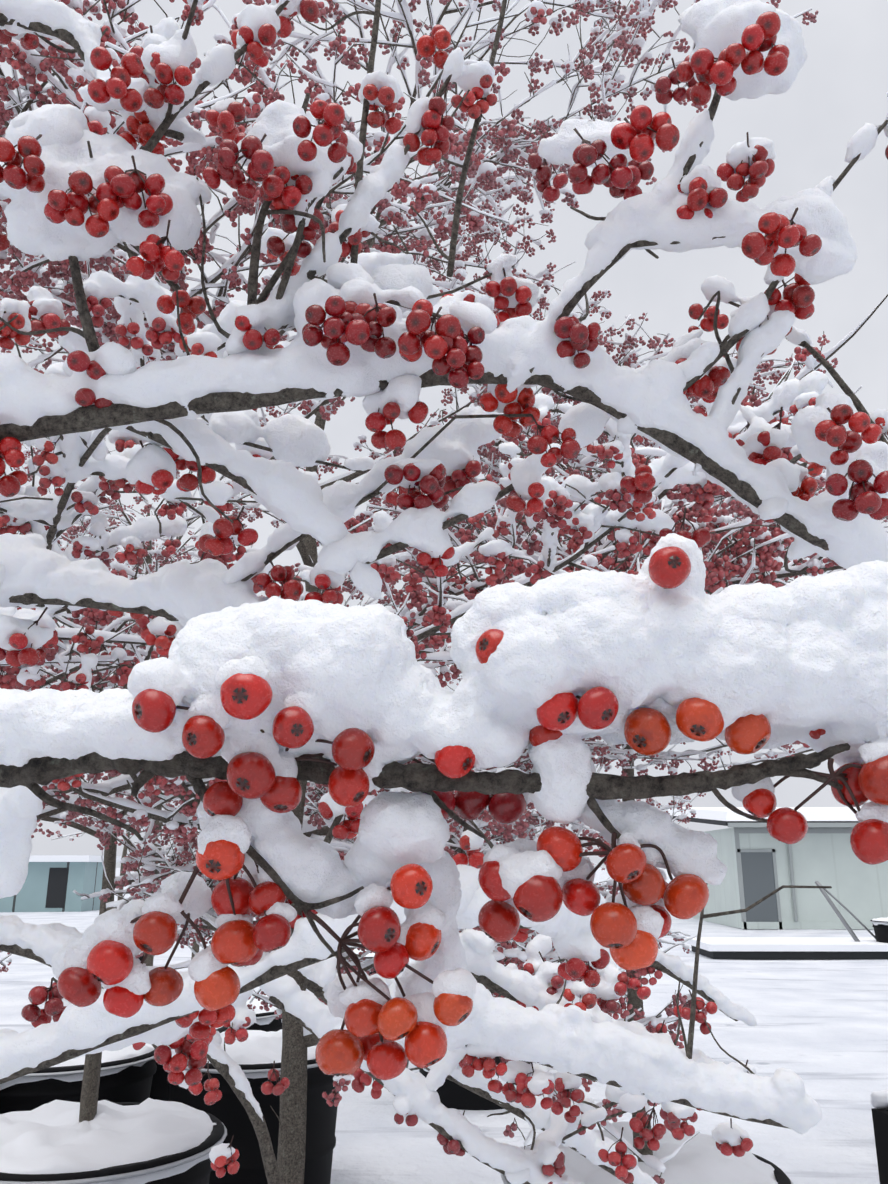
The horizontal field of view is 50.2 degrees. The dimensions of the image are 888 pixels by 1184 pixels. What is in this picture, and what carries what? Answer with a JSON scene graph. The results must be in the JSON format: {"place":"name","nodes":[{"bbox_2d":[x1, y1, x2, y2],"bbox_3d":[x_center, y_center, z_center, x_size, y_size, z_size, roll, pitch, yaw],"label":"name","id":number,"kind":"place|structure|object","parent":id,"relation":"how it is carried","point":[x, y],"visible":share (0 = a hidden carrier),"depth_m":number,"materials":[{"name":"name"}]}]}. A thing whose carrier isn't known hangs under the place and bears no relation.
{"place":"outdoors","nodes":[
{"label":"outdoors","id":0,"kind":"place"},
{"bbox_2d":[74,0,181,171],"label":"berries","id":1,"kind":"object","parent":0,"point":[172,161],"visible":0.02,"depth_m":1.96,"materials":[{"name":"red plant"}]},
{"bbox_2d":[121,0,171,156],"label":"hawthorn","id":2,"kind":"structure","parent":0,"point":[130,10],"depth_m":1.76,"materials":[{"name":"red plant"}]},
{"bbox_2d":[146,960,556,1073],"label":"hawthorn side shoots","id":3,"kind":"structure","parent":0,"point":[187,964],"depth_m":1.31,"materials":[{"name":"red plant"}]},
{"bbox_2d":[0,0,849,1183],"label":"tree branches","id":4,"kind":"object","parent":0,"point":[33,774],"visible":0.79,"depth_m":0.53,"materials":[{"name":"brown plant"}]},
{"bbox_2d":[2,17,875,1164],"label":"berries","id":5,"kind":"object","parent":4,"relation":"attached to","point":[344,941],"visible":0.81,"depth_m":0.25,"materials":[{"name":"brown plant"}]},
{"bbox_2d":[0,0,887,1183],"bbox_3d":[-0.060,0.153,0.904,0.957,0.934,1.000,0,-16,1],"label":"snow","id":6,"kind":"structure","parent":4,"relation":"on","point":[570,1041],"depth_m":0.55,"materials":[{"name":"white snow"}]},
{"bbox_2d":[0,533,887,1031],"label":"snow","id":7,"kind":"structure","parent":4,"relation":"on","point":[798,659],"depth_m":0.24,"materials":[{"name":"white snow"}]},
{"bbox_2d":[0,0,887,1183],"bbox_3d":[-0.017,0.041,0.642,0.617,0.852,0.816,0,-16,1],"label":"berries","id":8,"kind":"object","parent":4,"relation":"hanging from","point":[621,936],"visible":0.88,"depth_m":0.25,"materials":[{"name":"red plant"}]},
{"bbox_2d":[0,0,887,1182],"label":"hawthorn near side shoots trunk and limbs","id":9,"kind":"object","parent":4,"relation":"on","point":[729,342],"visible":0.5,"depth_m":0.59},
{"bbox_2d":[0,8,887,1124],"bbox_3d":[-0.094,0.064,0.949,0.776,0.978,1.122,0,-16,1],"label":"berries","id":10,"kind":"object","parent":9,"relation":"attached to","point":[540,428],"visible":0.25,"depth_m":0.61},
{"bbox_2d":[0,868,887,1183],"bbox_3d":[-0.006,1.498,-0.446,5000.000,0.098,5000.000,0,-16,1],"label":"ground snow","id":11,"kind":"structure","parent":0,"point":[820,1028],"depth_m":8.22,"materials":[{"name":"white snow"}]},
{"bbox_2d":[0,862,102,911],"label":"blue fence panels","id":12,"kind":"object","parent":11,"relation":"on","point":[83,878],"visible":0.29,"depth_m":34.55,"materials":[{"name":"blue metal"}]},
{"bbox_2d":[45,868,68,907],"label":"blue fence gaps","id":13,"kind":"object","parent":12,"relation":"in","point":[56,888],"visible":0.91,"depth_m":34.48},
{"bbox_2d":[29,855,120,861],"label":"snowy roof","id":14,"kind":"structure","parent":12,"relation":"on","point":[63,858],"depth_m":34.55,"materials":[{"name":"white snow"}]},
{"bbox_2d":[0,920,887,1183],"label":"nursery tubs","id":15,"kind":"object","parent":11,"relation":"on","point":[132,1085],"visible":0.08,"depth_m":4.46,"materials":[{"name":"black plastic"}]},
{"bbox_2d":[94,792,142,900],"bbox_3d":[-4.030,3.021,12.228,2.880,3.086,2.634,0,-16,1],"label":"hawthorn trunk and limbs","id":16,"kind":"object","parent":15,"relation":"on","point":[124,853],"visible":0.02,"depth_m":12.06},
{"bbox_2d":[83,0,170,156],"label":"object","id":17,"kind":"object","parent":15,"relation":"on","point":[91,7],"visible":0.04,"depth_m":1.75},
{"bbox_2d":[53,633,201,959],"bbox_3d":[-2.051,1.849,8.382,2.868,3.192,3.185,0,-16,1],"label":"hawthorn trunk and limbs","id":18,"kind":"object","parent":15,"relation":"on","point":[195,947],"depth_m":8.06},
{"bbox_2d":[52,792,314,853],"bbox_3d":[-2.048,1.573,8.464,2.892,2.625,3.213,0,-16,1],"label":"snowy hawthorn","id":19,"kind":"object","parent":18,"relation":"attached to","point":[198,830],"depth_m":7.26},
{"bbox_2d":[55,787,313,851],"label":"berries","id":20,"kind":"object","parent":18,"relation":"attached to","point":[56,832],"depth_m":7.33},
{"bbox_2d":[144,542,186,965],"bbox_3d":[-1.740,1.327,6.402,2.917,3.089,3.122,0,-16,1],"label":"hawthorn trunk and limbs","id":21,"kind":"object","parent":15,"relation":"on","point":[148,961],"depth_m":6.08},
{"bbox_2d":[0,402,534,1121],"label":"hawthorn trunk and limbs","id":22,"kind":"object","parent":15,"relation":"on","point":[90,1090],"depth_m":3.70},
{"bbox_2d":[0,403,553,971],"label":"berries","id":23,"kind":"object","parent":22,"relation":"attached to","point":[162,561],"visible":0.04,"depth_m":3.54,"materials":[{"name":"red plant"}]},
{"bbox_2d":[0,351,556,965],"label":"snow","id":24,"kind":"structure","parent":22,"relation":"attached to","point":[148,865],"depth_m":3.69,"materials":[{"name":"white snow"}]},
{"bbox_2d":[0,0,887,1183],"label":"tree branches","id":25,"kind":"object","parent":15,"relation":"on","point":[294,1095],"visible":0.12,"depth_m":2.13,"materials":[{"name":"brown plant"}]},
{"bbox_2d":[0,0,831,1177],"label":"berries","id":26,"kind":"object","parent":25,"relation":"attached to","point":[390,454],"visible":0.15,"depth_m":1.61,"materials":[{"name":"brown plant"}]},
{"bbox_2d":[0,0,845,1183],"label":"berries","id":27,"kind":"object","parent":25,"relation":"attached to","point":[552,513],"visible":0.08,"depth_m":1.79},
{"bbox_2d":[0,0,885,1172],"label":"snow","id":28,"kind":"structure","parent":25,"relation":"attached to","point":[105,633],"depth_m":2.00,"materials":[{"name":"white snow"}]},
{"bbox_2d":[0,917,887,1183],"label":"nursery tub snow lids","id":29,"kind":"object","parent":15,"relation":"on","point":[55,1137],"visible":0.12,"depth_m":3.29,"materials":[{"name":"white snow"}]},
{"bbox_2d":[0,921,887,1183],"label":"tub rim bands","id":30,"kind":"object","parent":15,"relation":"attached to","point":[149,1170],"visible":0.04,"depth_m":3.24,"materials":[{"name":"black plastic"}]},
{"bbox_2d":[434,645,607,884],"bbox_3d":[0.100,1.599,7.133,2.834,2.974,2.819,0,-16,1],"label":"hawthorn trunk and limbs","id":31,"kind":"object","parent":15,"relation":"on","point":[526,811],"visible":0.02,"depth_m":7.32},
{"bbox_2d":[209,174,886,1161],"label":"hawthorn trunk and limbs","id":32,"kind":"object","parent":15,"relation":"on","point":[635,1000],"visible":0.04,"depth_m":3.20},
{"bbox_2d":[564,390,854,768],"bbox_3d":[1.736,0.392,3.278,3.255,3.140,2.313,13,-20,-37],"label":"hawthorn trunk and limbs","id":33,"kind":"object","parent":15,"relation":"on","point":[715,748],"visible":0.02,"depth_m":3.29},
{"bbox_2d":[680,749,813,802],"bbox_3d":[2.313,0.780,4.607,2.778,3.136,2.719,0,-16,1],"label":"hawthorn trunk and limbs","id":34,"kind":"object","parent":15,"relation":"on","point":[765,760],"visible":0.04,"depth_m":4.29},
{"bbox_2d":[691,945,887,958],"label":"platform edge","id":35,"kind":"object","parent":11,"relation":"on","point":[796,954],"visible":0.44,"depth_m":16.80,"materials":[{"name":"black"}]},
{"bbox_2d":[686,937,887,951],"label":"snow","id":36,"kind":"structure","parent":35,"relation":"on","point":[784,944],"depth_m":16.98,"materials":[{"name":"white snow"}]},
{"bbox_2d":[815,881,875,941],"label":"leaning poles","id":37,"kind":"object","parent":36,"relation":"on","point":[840,916],"visible":0.83,"depth_m":17.64,"materials":[{"name":"grey metal"}]},
{"bbox_2d":[871,1107,887,1183],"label":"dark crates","id":38,"kind":"object","parent":11,"relation":"on","point":[880,1120],"visible":1,"depth_m":4.27,"materials":[{"name":"black plastic"}]},
{"bbox_2d":[870,1090,887,1108],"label":"snow","id":39,"kind":"structure","parent":38,"relation":"on","point":[879,1099],"depth_m":4.33,"materials":[{"name":"white snow"}]},
{"bbox_2d":[0,0,887,867],"label":"sky","id":40,"kind":"structure","parent":0,"point":[841,85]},
{"bbox_2d":[309,665,604,869],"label":"hawthorn berries","id":41,"kind":"object","parent":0,"point":[483,815],"visible":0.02,"depth_m":9.46,"materials":[{"name":"red plant"}]},
{"bbox_2d":[312,665,604,867],"bbox_3d":[0.348,1.629,8.768,3.489,2.337,3.086,0,-16,1],"label":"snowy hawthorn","id":42,"kind":"object","parent":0,"point":[513,827],"depth_m":9.37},
{"bbox_2d":[381,644,609,884],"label":"snow","id":43,"kind":"structure","parent":0,"point":[460,675],"depth_m":7.32,"materials":[{"name":"white snow"}]},
{"bbox_2d":[381,646,640,884],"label":"hawthorn berries","id":44,"kind":"object","parent":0,"point":[529,810],"depth_m":7.33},
{"bbox_2d":[176,168,887,1019],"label":"berries","id":45,"kind":"object","parent":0,"point":[484,816],"visible":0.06,"depth_m":3.13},
{"bbox_2d":[177,161,887,1020],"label":"snow","id":46,"kind":"structure","parent":0,"point":[343,845],"depth_m":3.15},
{"bbox_2d":[528,388,830,776],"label":"hawthorn berries","id":47,"kind":"object","parent":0,"point":[820,484],"visible":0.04,"depth_m":3.21,"materials":[{"name":"red plant"}]},
{"bbox_2d":[540,384,887,773],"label":"snow","id":48,"kind":"structure","parent":0,"point":[770,753],"depth_m":3.27,"materials":[{"name":"white snow"}]},
{"bbox_2d":[668,558,835,808],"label":"berries","id":49,"kind":"object","parent":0,"point":[700,795],"depth_m":4.17,"materials":[{"name":"red plant"}]},
{"bbox_2d":[671,515,838,801],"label":"snow","id":50,"kind":"structure","parent":0,"point":[784,754],"depth_m":4.29,"materials":[{"name":"white snow"}]},
{"bbox_2d":[671,816,858,825],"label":"roof edge","id":51,"kind":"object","parent":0,"point":[714,822],"depth_m":25.26,"materials":[{"name":"grey metal"}]},
{"bbox_2d":[692,827,887,928],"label":"shed walls","id":52,"kind":"structure","parent":0,"point":[859,889],"depth_m":25.30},
{"bbox_2d":[741,852,778,921],"bbox_3d":[8.389,7.929,25.186,0.850,1.950,0.010,0,-16,1],"label":"door","id":53,"kind":"structure","parent":52,"relation":"in","point":[758,875],"depth_m":25.21,"materials":[{"name":"grey metal"}]},
{"bbox_2d":[668,807,860,820],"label":"snow","id":54,"kind":"structure","parent":52,"relation":"on","point":[807,813],"depth_m":25.77,"materials":[{"name":"white snow"}]},
{"bbox_2d":[728,823,856,928],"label":"shed right trim gutter frames","id":55,"kind":"structure","parent":52,"relation":"attached to","point":[737,830],"depth_m":25.25,"materials":[{"name":"grey metal"}]}
]}

